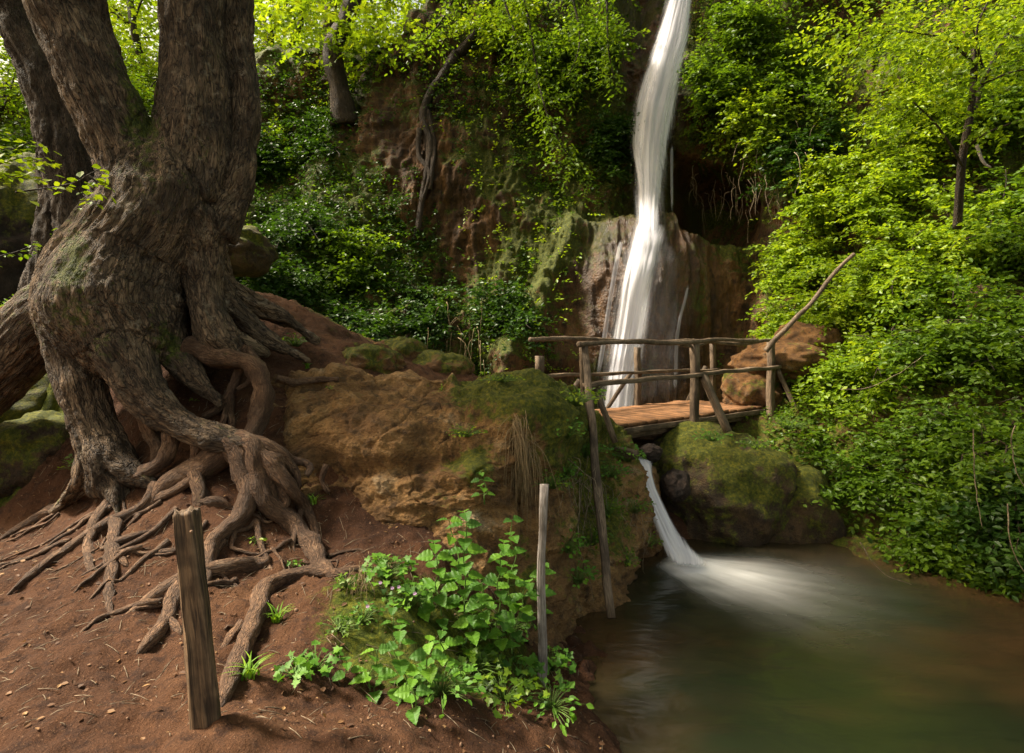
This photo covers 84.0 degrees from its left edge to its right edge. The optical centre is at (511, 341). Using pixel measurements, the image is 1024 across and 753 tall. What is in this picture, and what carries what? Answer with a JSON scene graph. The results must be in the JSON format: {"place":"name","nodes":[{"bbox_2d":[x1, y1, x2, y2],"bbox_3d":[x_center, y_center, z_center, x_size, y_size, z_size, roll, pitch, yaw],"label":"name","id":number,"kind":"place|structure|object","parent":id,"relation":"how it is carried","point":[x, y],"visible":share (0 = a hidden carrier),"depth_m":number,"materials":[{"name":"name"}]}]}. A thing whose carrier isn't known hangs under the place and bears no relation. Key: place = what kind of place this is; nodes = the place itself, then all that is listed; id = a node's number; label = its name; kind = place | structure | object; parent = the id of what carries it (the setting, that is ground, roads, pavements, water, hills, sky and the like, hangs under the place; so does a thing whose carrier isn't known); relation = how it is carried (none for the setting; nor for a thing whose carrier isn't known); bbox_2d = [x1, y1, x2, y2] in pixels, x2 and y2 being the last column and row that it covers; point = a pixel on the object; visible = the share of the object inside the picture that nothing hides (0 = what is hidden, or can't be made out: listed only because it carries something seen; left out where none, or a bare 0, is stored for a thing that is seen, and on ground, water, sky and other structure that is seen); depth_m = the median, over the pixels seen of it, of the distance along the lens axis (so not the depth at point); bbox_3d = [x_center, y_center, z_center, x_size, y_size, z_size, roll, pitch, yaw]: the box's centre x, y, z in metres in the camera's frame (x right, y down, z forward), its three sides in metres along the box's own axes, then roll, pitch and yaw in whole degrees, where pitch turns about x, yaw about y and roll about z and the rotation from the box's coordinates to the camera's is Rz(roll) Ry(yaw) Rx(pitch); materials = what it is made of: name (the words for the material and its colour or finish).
{"place":"outdoors","nodes":[
{"label":"outdoors","id":0,"kind":"place"},
{"bbox_2d":[0,132,61,187],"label":"branch","id":1,"kind":"object","parent":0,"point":[18,158],"visible":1,"depth_m":4.63,"materials":[{"name":"green plant"}]},
{"bbox_2d":[384,0,636,199],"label":"branch","id":2,"kind":"object","parent":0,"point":[530,30],"visible":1,"depth_m":9.37,"materials":[{"name":"green plant"}]},
{"bbox_2d":[0,291,1023,752],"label":"ground","id":3,"kind":"structure","parent":0,"point":[154,721],"depth_m":3.09,"materials":[{"name":"brown soil"}]},
{"bbox_2d":[0,152,37,303],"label":"boulder","id":4,"kind":"object","parent":3,"relation":"on","point":[17,212],"visible":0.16,"depth_m":7.58,"materials":[{"name":"stone"}]},
{"bbox_2d":[0,374,49,423],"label":"boulder","id":5,"kind":"object","parent":3,"relation":"on","point":[33,399],"visible":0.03,"depth_m":5.41,"materials":[{"name":"green stone"}]},
{"bbox_2d":[0,410,69,487],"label":"boulder","id":6,"kind":"object","parent":3,"relation":"on","point":[30,442],"visible":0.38,"depth_m":4.92,"materials":[{"name":"green stone"}]},
{"bbox_2d":[0,0,94,289],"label":"tree","id":7,"kind":"object","parent":3,"relation":"on","point":[53,128],"visible":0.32,"depth_m":6.04,"materials":[{"name":"brown plant"}]},
{"bbox_2d":[0,0,370,706],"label":"maple tree","id":8,"kind":"object","parent":3,"relation":"on","point":[132,290],"visible":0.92,"depth_m":4.47,"materials":[{"name":"brown plant"}]},
{"bbox_2d":[15,164,115,209],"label":"branch","id":9,"kind":"object","parent":8,"relation":"attached to","point":[91,184],"visible":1,"depth_m":4.19,"materials":[{"name":"green plant"}]},
{"bbox_2d":[173,506,220,729],"bbox_3d":[-1.170,1.128,2.138,0.224,0.998,0.136,0,0,34],"label":"fence post","id":10,"kind":"object","parent":3,"relation":"on","point":[204,709],"visible":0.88,"depth_m":2.11,"materials":[{"name":"brown wood"}]},
{"bbox_2d":[228,225,277,277],"bbox_3d":[-4.678,-1.531,9.638,1.340,0.940,1.217,0,0,0],"label":"boulder","id":11,"kind":"object","parent":3,"relation":"on","point":[252,253],"visible":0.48,"depth_m":9.28,"materials":[{"name":"green stone"}]},
{"bbox_2d":[0,370,611,752],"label":"fallen twigs","id":12,"kind":"object","parent":3,"relation":"on","point":[138,659],"depth_m":2.86,"materials":[{"name":"brown wood"}]},
{"bbox_2d":[286,640,343,681],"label":"herb","id":13,"kind":"object","parent":3,"relation":"on","point":[314,663],"visible":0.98,"depth_m":2.65,"materials":[{"name":"green plant"}]},
{"bbox_2d":[348,644,397,703],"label":"nettle","id":14,"kind":"object","parent":3,"relation":"on","point":[384,673],"visible":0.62,"depth_m":2.69,"materials":[{"name":"green plant"}]},
{"bbox_2d":[342,343,406,373],"bbox_3d":[-1.425,0.263,5.760,0.760,0.478,0.645,0,0,0],"label":"rock","id":15,"kind":"object","parent":3,"relation":"on","point":[380,359],"visible":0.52,"depth_m":5.54,"materials":[{"name":"green stone"}]},
{"bbox_2d":[360,552,417,587],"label":"herb","id":16,"kind":"object","parent":3,"relation":"on","point":[381,567],"visible":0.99,"depth_m":3.40,"materials":[{"name":"green plant"}]},
{"bbox_2d":[377,624,419,705],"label":"nettle","id":17,"kind":"object","parent":3,"relation":"on","point":[404,667],"visible":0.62,"depth_m":2.72,"materials":[{"name":"green plant"}]},
{"bbox_2d":[373,336,426,357],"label":"rock","id":18,"kind":"object","parent":3,"relation":"on","point":[408,347],"visible":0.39,"depth_m":6.20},
{"bbox_2d":[379,576,436,612],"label":"herb","id":19,"kind":"object","parent":3,"relation":"on","point":[406,603],"visible":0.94,"depth_m":3.25,"materials":[{"name":"green plant"}]},
{"bbox_2d":[393,671,433,724],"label":"nettle","id":20,"kind":"object","parent":3,"relation":"on","point":[412,714],"visible":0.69,"depth_m":2.54,"materials":[{"name":"green plant"}]},
{"bbox_2d":[407,635,448,696],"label":"nettle","id":21,"kind":"object","parent":3,"relation":"on","point":[430,675],"visible":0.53,"depth_m":2.79,"materials":[{"name":"green plant"}]},
{"bbox_2d":[414,539,460,627],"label":"nettle","id":22,"kind":"object","parent":3,"relation":"on","point":[442,599],"visible":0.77,"depth_m":3.31,"materials":[{"name":"green plant"}]},
{"bbox_2d":[412,349,474,375],"bbox_3d":[-0.757,0.320,6.213,0.707,0.456,0.580,0,0,0],"label":"rock","id":23,"kind":"object","parent":3,"relation":"on","point":[438,361],"visible":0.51,"depth_m":6.04,"materials":[{"name":"green stone"}]},
{"bbox_2d":[403,657,485,718],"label":"herb","id":24,"kind":"object","parent":3,"relation":"on","point":[446,689],"visible":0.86,"depth_m":2.75,"materials":[{"name":"green plant"}]},
{"bbox_2d":[435,516,481,617],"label":"nettle","id":25,"kind":"object","parent":3,"relation":"on","point":[451,586],"visible":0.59,"depth_m":3.62,"materials":[{"name":"green plant"}]},
{"bbox_2d":[440,509,487,629],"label":"nettle","id":26,"kind":"object","parent":3,"relation":"on","point":[464,568],"visible":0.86,"depth_m":3.37,"materials":[{"name":"green plant"}]},
{"bbox_2d":[271,362,661,651],"bbox_3d":[0.123,1.474,5.298,4.746,2.561,2.695,0,0,-29],"label":"rock ledge","id":27,"kind":"object","parent":3,"relation":"on","point":[390,448],"visible":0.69,"depth_m":4.49,"materials":[{"name":"brown stone"}]},
{"bbox_2d":[494,410,563,530],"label":"dry grass","id":28,"kind":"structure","parent":27,"relation":"hanging from","point":[521,443],"depth_m":4.38,"materials":[{"name":"plant"}]},
{"bbox_2d":[558,456,613,600],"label":"hanging roots","id":29,"kind":"object","parent":27,"relation":"hanging from","point":[581,484],"visible":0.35,"depth_m":5.19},
{"bbox_2d":[451,610,488,658],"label":"nettle","id":30,"kind":"object","parent":3,"relation":"on","point":[473,637],"visible":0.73,"depth_m":3.24,"materials":[{"name":"green plant"}]},
{"bbox_2d":[459,578,502,643],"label":"nettle","id":31,"kind":"object","parent":3,"relation":"on","point":[483,615],"visible":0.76,"depth_m":3.24,"materials":[{"name":"green plant"}]},
{"bbox_2d":[456,641,511,683],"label":"herb","id":32,"kind":"object","parent":3,"relation":"on","point":[493,653],"visible":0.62,"depth_m":3.20,"materials":[{"name":"green plant"}]},
{"bbox_2d":[480,539,523,643],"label":"nettle","id":33,"kind":"object","parent":3,"relation":"on","point":[504,597],"visible":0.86,"depth_m":3.45,"materials":[{"name":"green plant"}]},
{"bbox_2d":[493,515,528,653],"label":"nettle","id":34,"kind":"object","parent":3,"relation":"on","point":[514,608],"visible":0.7,"depth_m":3.67,"materials":[{"name":"green plant"}]},
{"bbox_2d":[476,666,549,719],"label":"herb","id":35,"kind":"object","parent":3,"relation":"on","point":[520,689],"visible":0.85,"depth_m":3.06,"materials":[{"name":"green plant"}]},
{"bbox_2d":[495,578,539,650],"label":"nettle","id":36,"kind":"object","parent":3,"relation":"on","point":[526,614],"visible":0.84,"depth_m":3.49,"materials":[{"name":"green plant"}]},
{"bbox_2d":[537,484,548,685],"bbox_3d":[0.192,1.624,3.589,0.080,1.451,0.087,0,0,0],"label":"stake","id":37,"kind":"object","parent":3,"relation":"on","point":[541,592],"visible":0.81,"depth_m":3.56,"materials":[{"name":"grey wood"}]},
{"bbox_2d":[517,676,593,736],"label":"herb","id":38,"kind":"object","parent":3,"relation":"on","point":[549,703],"visible":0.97,"depth_m":3.11,"materials":[{"name":"green plant"}]},
{"bbox_2d":[528,336,796,459],"bbox_3d":[2.375,0.639,8.247,5.355,1.423,2.345,0,0,-37],"label":"footbridge","id":39,"kind":"object","parent":3,"relation":"on","point":[637,419],"visible":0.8,"depth_m":7.57,"materials":[{"name":"brown wood"}]},
{"bbox_2d":[581,346,615,618],"bbox_3d":[0.788,1.141,5.380,0.090,2.266,1.531,0,0,-1],"label":"upright wooden support post","id":40,"kind":"object","parent":39,"relation":"attached to","point":[603,544],"visible":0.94,"depth_m":5.18,"materials":[{"name":"brown wood"}]},
{"bbox_2d":[763,253,855,352],"bbox_3d":[3.857,-0.482,7.404,1.077,1.281,0.098,0,0,21],"label":"handrail pole","id":41,"kind":"object","parent":39,"relation":"on","point":[781,333],"visible":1,"depth_m":7.40,"materials":[{"name":"brown wood"}]},
{"bbox_2d":[651,421,797,546],"bbox_3d":[2.598,1.913,7.272,1.921,1.784,1.793,0,0,0],"label":"boulder","id":42,"kind":"object","parent":3,"relation":"on","point":[740,496],"visible":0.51,"depth_m":6.59,"materials":[{"name":"green plant"}]},
{"bbox_2d":[660,468,690,501],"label":"stone","id":43,"kind":"object","parent":42,"relation":"on","point":[675,485],"visible":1,"depth_m":6.41,"materials":[{"name":"stone"}]},
{"bbox_2d":[720,368,784,408],"bbox_3d":[3.728,0.795,8.895,0.990,1.020,0.697,0,0,0],"label":"rock","id":44,"kind":"object","parent":3,"relation":"on","point":[744,388],"visible":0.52,"depth_m":8.67,"materials":[{"name":"brown stone"}]},
{"bbox_2d":[727,339,832,387],"bbox_3d":[4.384,0.355,9.011,1.786,0.811,1.179,0,0,0],"label":"rock","id":45,"kind":"object","parent":3,"relation":"on","point":[791,356],"visible":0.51,"depth_m":8.61,"materials":[{"name":"brown stone"}]},
{"bbox_2d":[770,461,846,544],"bbox_3d":[3.389,2.144,7.111,1.272,1.495,1.235,0,0,0],"label":"boulder","id":46,"kind":"object","parent":3,"relation":"on","point":[816,523],"visible":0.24,"depth_m":6.56,"materials":[{"name":"stone"}]},
{"bbox_2d":[774,321,845,350],"bbox_3d":[4.795,0.087,9.212,1.118,0.854,0.935,0,0,0],"label":"rock","id":47,"kind":"object","parent":3,"relation":"on","point":[807,333],"visible":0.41,"depth_m":8.88,"materials":[{"name":"brown stone"}]},
{"bbox_2d":[746,371,903,440],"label":"ground cover","id":48,"kind":"object","parent":3,"relation":"on","point":[787,413],"visible":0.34,"depth_m":8.09,"materials":[{"name":"green plant"}]},
{"bbox_2d":[783,336,876,431],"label":"shrub","id":49,"kind":"object","parent":3,"relation":"on","point":[812,379],"visible":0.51,"depth_m":8.10,"materials":[{"name":"green plant"}]},
{"bbox_2d":[762,420,897,506],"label":"shrub","id":50,"kind":"object","parent":3,"relation":"on","point":[824,463],"visible":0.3,"depth_m":7.43,"materials":[{"name":"green plant"}]},
{"bbox_2d":[797,422,946,549],"bbox_3d":[4.539,1.817,7.115,1.782,1.664,2.328,0,0,26],"label":"shrub","id":51,"kind":"object","parent":3,"relation":"on","point":[861,474],"visible":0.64,"depth_m":6.71,"materials":[{"name":"green plant"}]},
{"bbox_2d":[794,319,954,439],"bbox_3d":[5.084,0.571,8.105,2.033,1.783,2.351,0,0,18],"label":"shrub","id":52,"kind":"object","parent":3,"relation":"on","point":[866,376],"visible":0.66,"depth_m":7.65,"materials":[{"name":"green plant"}]},
{"bbox_2d":[857,389,1012,535],"bbox_3d":[4.922,1.446,6.781,2.187,1.647,1.795,0,0,-29],"label":"shrub","id":53,"kind":"object","parent":3,"relation":"on","point":[922,456],"visible":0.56,"depth_m":6.56,"materials":[{"name":"green plant"}]},
{"bbox_2d":[864,471,1021,586],"bbox_3d":[4.636,2.184,6.010,1.807,1.564,1.867,0,0,0],"label":"shrub","id":54,"kind":"object","parent":3,"relation":"on","point":[940,556],"visible":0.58,"depth_m":5.81,"materials":[{"name":"green plant"}]},
{"bbox_2d":[0,0,1023,599],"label":"cliff","id":55,"kind":"structure","parent":0,"point":[700,286],"depth_m":12.08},
{"bbox_2d":[0,36,29,134],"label":"bush","id":56,"kind":"object","parent":55,"relation":"on","point":[4,57],"visible":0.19,"depth_m":15.00,"materials":[{"name":"green plant"}]},
{"bbox_2d":[0,119,34,162],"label":"bush","id":57,"kind":"object","parent":55,"relation":"on","point":[26,138],"visible":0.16,"depth_m":14.22,"materials":[{"name":"green plant"}]},
{"bbox_2d":[0,49,157,143],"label":"bush","id":58,"kind":"object","parent":55,"relation":"on","point":[15,91],"visible":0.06,"depth_m":14.60,"materials":[{"name":"green plant"}]},
{"bbox_2d":[107,0,159,83],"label":"tree","id":59,"kind":"object","parent":55,"relation":"on","point":[132,24],"visible":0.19,"depth_m":17.36,"materials":[{"name":"green plant"}]},
{"bbox_2d":[122,41,157,105],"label":"bush","id":60,"kind":"object","parent":55,"relation":"on","point":[153,70],"visible":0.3,"depth_m":16.15,"materials":[{"name":"green plant"}]},
{"bbox_2d":[256,125,297,187],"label":"bush","id":61,"kind":"object","parent":55,"relation":"on","point":[266,153],"visible":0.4,"depth_m":13.55,"materials":[{"name":"green plant"}]},
{"bbox_2d":[235,252,335,313],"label":"bush","id":62,"kind":"object","parent":55,"relation":"on","point":[293,289],"visible":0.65,"depth_m":10.14,"materials":[{"name":"green plant"}]},
{"bbox_2d":[254,183,344,259],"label":"bush","id":63,"kind":"object","parent":55,"relation":"on","point":[292,224],"visible":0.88,"depth_m":11.45,"materials":[{"name":"green plant"}]},
{"bbox_2d":[254,0,368,52],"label":"tree","id":64,"kind":"object","parent":55,"relation":"on","point":[257,32],"visible":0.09,"depth_m":18.43,"materials":[{"name":"green plant"}]},
{"bbox_2d":[261,98,365,173],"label":"bush","id":65,"kind":"object","parent":55,"relation":"on","point":[311,128],"visible":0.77,"depth_m":13.34,"materials":[{"name":"green plant"}]},
{"bbox_2d":[296,224,401,300],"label":"bush","id":66,"kind":"object","parent":55,"relation":"on","point":[344,269],"visible":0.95,"depth_m":11.27,"materials":[{"name":"green plant"}]},
{"bbox_2d":[254,0,451,127],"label":"tree","id":67,"kind":"object","parent":55,"relation":"on","point":[339,32],"visible":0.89,"depth_m":13.10,"materials":[{"name":"green plant"}]},
{"bbox_2d":[288,0,424,52],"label":"tree","id":68,"kind":"object","parent":55,"relation":"on","point":[384,7],"visible":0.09,"depth_m":19.70,"materials":[{"name":"green plant"}]},
{"bbox_2d":[313,298,402,341],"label":"bush","id":69,"kind":"object","parent":55,"relation":"on","point":[354,322],"visible":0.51,"depth_m":9.92,"materials":[{"name":"green plant"}]},
{"bbox_2d":[369,263,471,350],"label":"bush","id":70,"kind":"object","parent":55,"relation":"on","point":[426,321],"visible":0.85,"depth_m":10.63,"materials":[{"name":"green plant"}]},
{"bbox_2d":[413,0,488,240],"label":"hanging root","id":71,"kind":"object","parent":55,"relation":"hanging from","point":[463,49],"visible":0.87,"depth_m":12.46,"materials":[{"name":"brown plant"}]},
{"bbox_2d":[443,0,563,65],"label":"bush","id":72,"kind":"object","parent":55,"relation":"on","point":[478,25],"visible":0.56,"depth_m":12.47,"materials":[{"name":"green plant"}]},
{"bbox_2d":[455,271,564,354],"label":"bush","id":73,"kind":"object","parent":55,"relation":"on","point":[497,309],"visible":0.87,"depth_m":10.62,"materials":[{"name":"green plant"}]},
{"bbox_2d":[499,23,593,120],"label":"bush","id":74,"kind":"object","parent":55,"relation":"on","point":[557,43],"visible":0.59,"depth_m":11.98,"materials":[{"name":"green plant"}]},
{"bbox_2d":[147,0,1023,591],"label":"ground cover","id":75,"kind":"object","parent":55,"relation":"on","point":[383,224],"visible":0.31,"depth_m":12.23,"materials":[{"name":"green plant"}]},
{"bbox_2d":[523,0,650,88],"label":"bush","id":76,"kind":"object","parent":55,"relation":"on","point":[596,46],"visible":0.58,"depth_m":11.84,"materials":[{"name":"green plant"}]},
{"bbox_2d":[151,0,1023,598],"bbox_3d":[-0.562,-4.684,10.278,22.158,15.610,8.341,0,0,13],"label":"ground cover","id":77,"kind":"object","parent":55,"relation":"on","point":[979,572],"visible":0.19,"depth_m":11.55,"materials":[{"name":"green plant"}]},
{"bbox_2d":[571,101,666,187],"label":"bush","id":78,"kind":"object","parent":55,"relation":"on","point":[606,135],"visible":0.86,"depth_m":11.96,"materials":[{"name":"green plant"}]},
{"bbox_2d":[605,0,690,407],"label":"waterfall","id":79,"kind":"structure","parent":55,"relation":"on","point":[657,96],"depth_m":11.56,"materials":[{"name":"liquid"}]},
{"bbox_2d":[671,39,770,143],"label":"bush","id":80,"kind":"object","parent":55,"relation":"on","point":[717,80],"visible":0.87,"depth_m":11.54,"materials":[{"name":"green plant"}]},
{"bbox_2d":[695,0,799,66],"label":"bush","id":81,"kind":"object","parent":55,"relation":"on","point":[745,19],"visible":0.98,"depth_m":11.63,"materials":[{"name":"green plant"}]},
{"bbox_2d":[670,115,825,232],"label":"dangling twigs","id":82,"kind":"object","parent":55,"relation":"hanging from","point":[731,191],"visible":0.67,"depth_m":11.44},
{"bbox_2d":[696,75,816,182],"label":"bush","id":83,"kind":"object","parent":55,"relation":"on","point":[744,111],"visible":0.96,"depth_m":11.17,"materials":[{"name":"green plant"}]},
{"bbox_2d":[738,276,833,339],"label":"shrub","id":84,"kind":"object","parent":55,"relation":"on","point":[774,327],"visible":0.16,"depth_m":9.99,"materials":[{"name":"green plant"}]},
{"bbox_2d":[728,26,851,124],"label":"bush","id":85,"kind":"object","parent":55,"relation":"on","point":[805,84],"visible":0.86,"depth_m":11.24,"materials":[{"name":"green plant"}]},
{"bbox_2d":[743,207,850,299],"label":"shrub","id":86,"kind":"object","parent":55,"relation":"on","point":[787,258],"visible":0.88,"depth_m":10.35,"materials":[{"name":"green plant"}]},
{"bbox_2d":[735,113,866,205],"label":"bush","id":87,"kind":"object","parent":55,"relation":"on","point":[816,140],"visible":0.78,"depth_m":10.68,"materials":[{"name":"green plant"}]},
{"bbox_2d":[764,253,911,344],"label":"shrub","id":88,"kind":"object","parent":55,"relation":"on","point":[835,311],"visible":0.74,"depth_m":8.86,"materials":[{"name":"green plant"}]},
{"bbox_2d":[772,128,916,246],"bbox_3d":[5.750,-2.623,10.076,2.080,2.206,2.499,0,0,0],"label":"shrub","id":89,"kind":"object","parent":55,"relation":"on","point":[826,207],"visible":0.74,"depth_m":9.99,"materials":[{"name":"green plant"}]},
{"bbox_2d":[733,0,1023,540],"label":"ground cover","id":90,"kind":"object","parent":55,"relation":"on","point":[924,221],"visible":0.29,"depth_m":10.11,"materials":[{"name":"plant"}]},
{"bbox_2d":[813,106,952,227],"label":"shrub","id":91,"kind":"object","parent":55,"relation":"on","point":[882,177],"visible":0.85,"depth_m":9.55,"materials":[{"name":"green plant"}]},
{"bbox_2d":[821,203,970,331],"bbox_3d":[5.829,-1.117,8.428,2.248,2.142,2.275,0,0,0],"label":"shrub","id":92,"kind":"object","parent":55,"relation":"on","point":[879,266],"visible":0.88,"depth_m":8.41,"materials":[{"name":"green plant"}]},
{"bbox_2d":[784,0,1023,229],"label":"sapling","id":93,"kind":"object","parent":55,"relation":"on","point":[976,92],"visible":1,"depth_m":7.15,"materials":[{"name":"green plant"}]},
{"bbox_2d":[850,59,1007,170],"bbox_3d":[7.319,-3.724,9.783,2.157,2.087,1.903,0,0,-32],"label":"shrub","id":94,"kind":"object","parent":55,"relation":"on","point":[945,123],"visible":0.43,"depth_m":9.55,"materials":[{"name":"green plant"}]},
{"bbox_2d":[840,268,1019,408],"bbox_3d":[5.594,0.014,7.507,1.914,2.104,2.345,0,0,41],"label":"shrub","id":95,"kind":"object","parent":55,"relation":"on","point":[933,358],"visible":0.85,"depth_m":7.18,"materials":[{"name":"green plant"}]},
{"bbox_2d":[894,171,1023,287],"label":"shrub","id":96,"kind":"object","parent":55,"relation":"on","point":[941,234],"visible":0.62,"depth_m":8.18,"materials":[{"name":"green plant"}]},
{"bbox_2d":[897,374,1023,529],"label":"shrub","id":97,"kind":"object","parent":55,"relation":"on","point":[993,445],"visible":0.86,"depth_m":6.04,"materials":[{"name":"green plant"}]},
{"bbox_2d":[906,457,1023,602],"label":"shrub","id":98,"kind":"object","parent":55,"relation":"on","point":[994,518],"visible":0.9,"depth_m":5.30,"materials":[{"name":"green plant"}]},
{"bbox_2d":[917,267,1023,399],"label":"shrub","id":99,"kind":"object","parent":55,"relation":"on","point":[1003,350],"visible":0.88,"depth_m":6.78,"materials":[{"name":"green plant"}]},
{"bbox_2d":[938,39,1023,158],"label":"shrub","id":100,"kind":"object","parent":55,"relation":"on","point":[1014,89],"visible":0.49,"depth_m":9.13,"materials":[{"name":"green plant"}]},
{"bbox_2d":[939,156,1023,284],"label":"shrub","id":101,"kind":"object","parent":55,"relation":"on","point":[1015,232],"visible":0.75,"depth_m":7.78,"materials":[{"name":"green plant"}]},
{"bbox_2d":[574,539,1023,752],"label":"pool water","id":102,"kind":"structure","parent":0,"point":[771,647],"depth_m":4.18,"materials":[{"name":"green liquid"}]},
{"bbox_2d":[639,457,702,565],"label":"cascade","id":103,"kind":"object","parent":102,"relation":"on","point":[678,550],"visible":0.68,"depth_m":6.08,"materials":[{"name":"liquid"}]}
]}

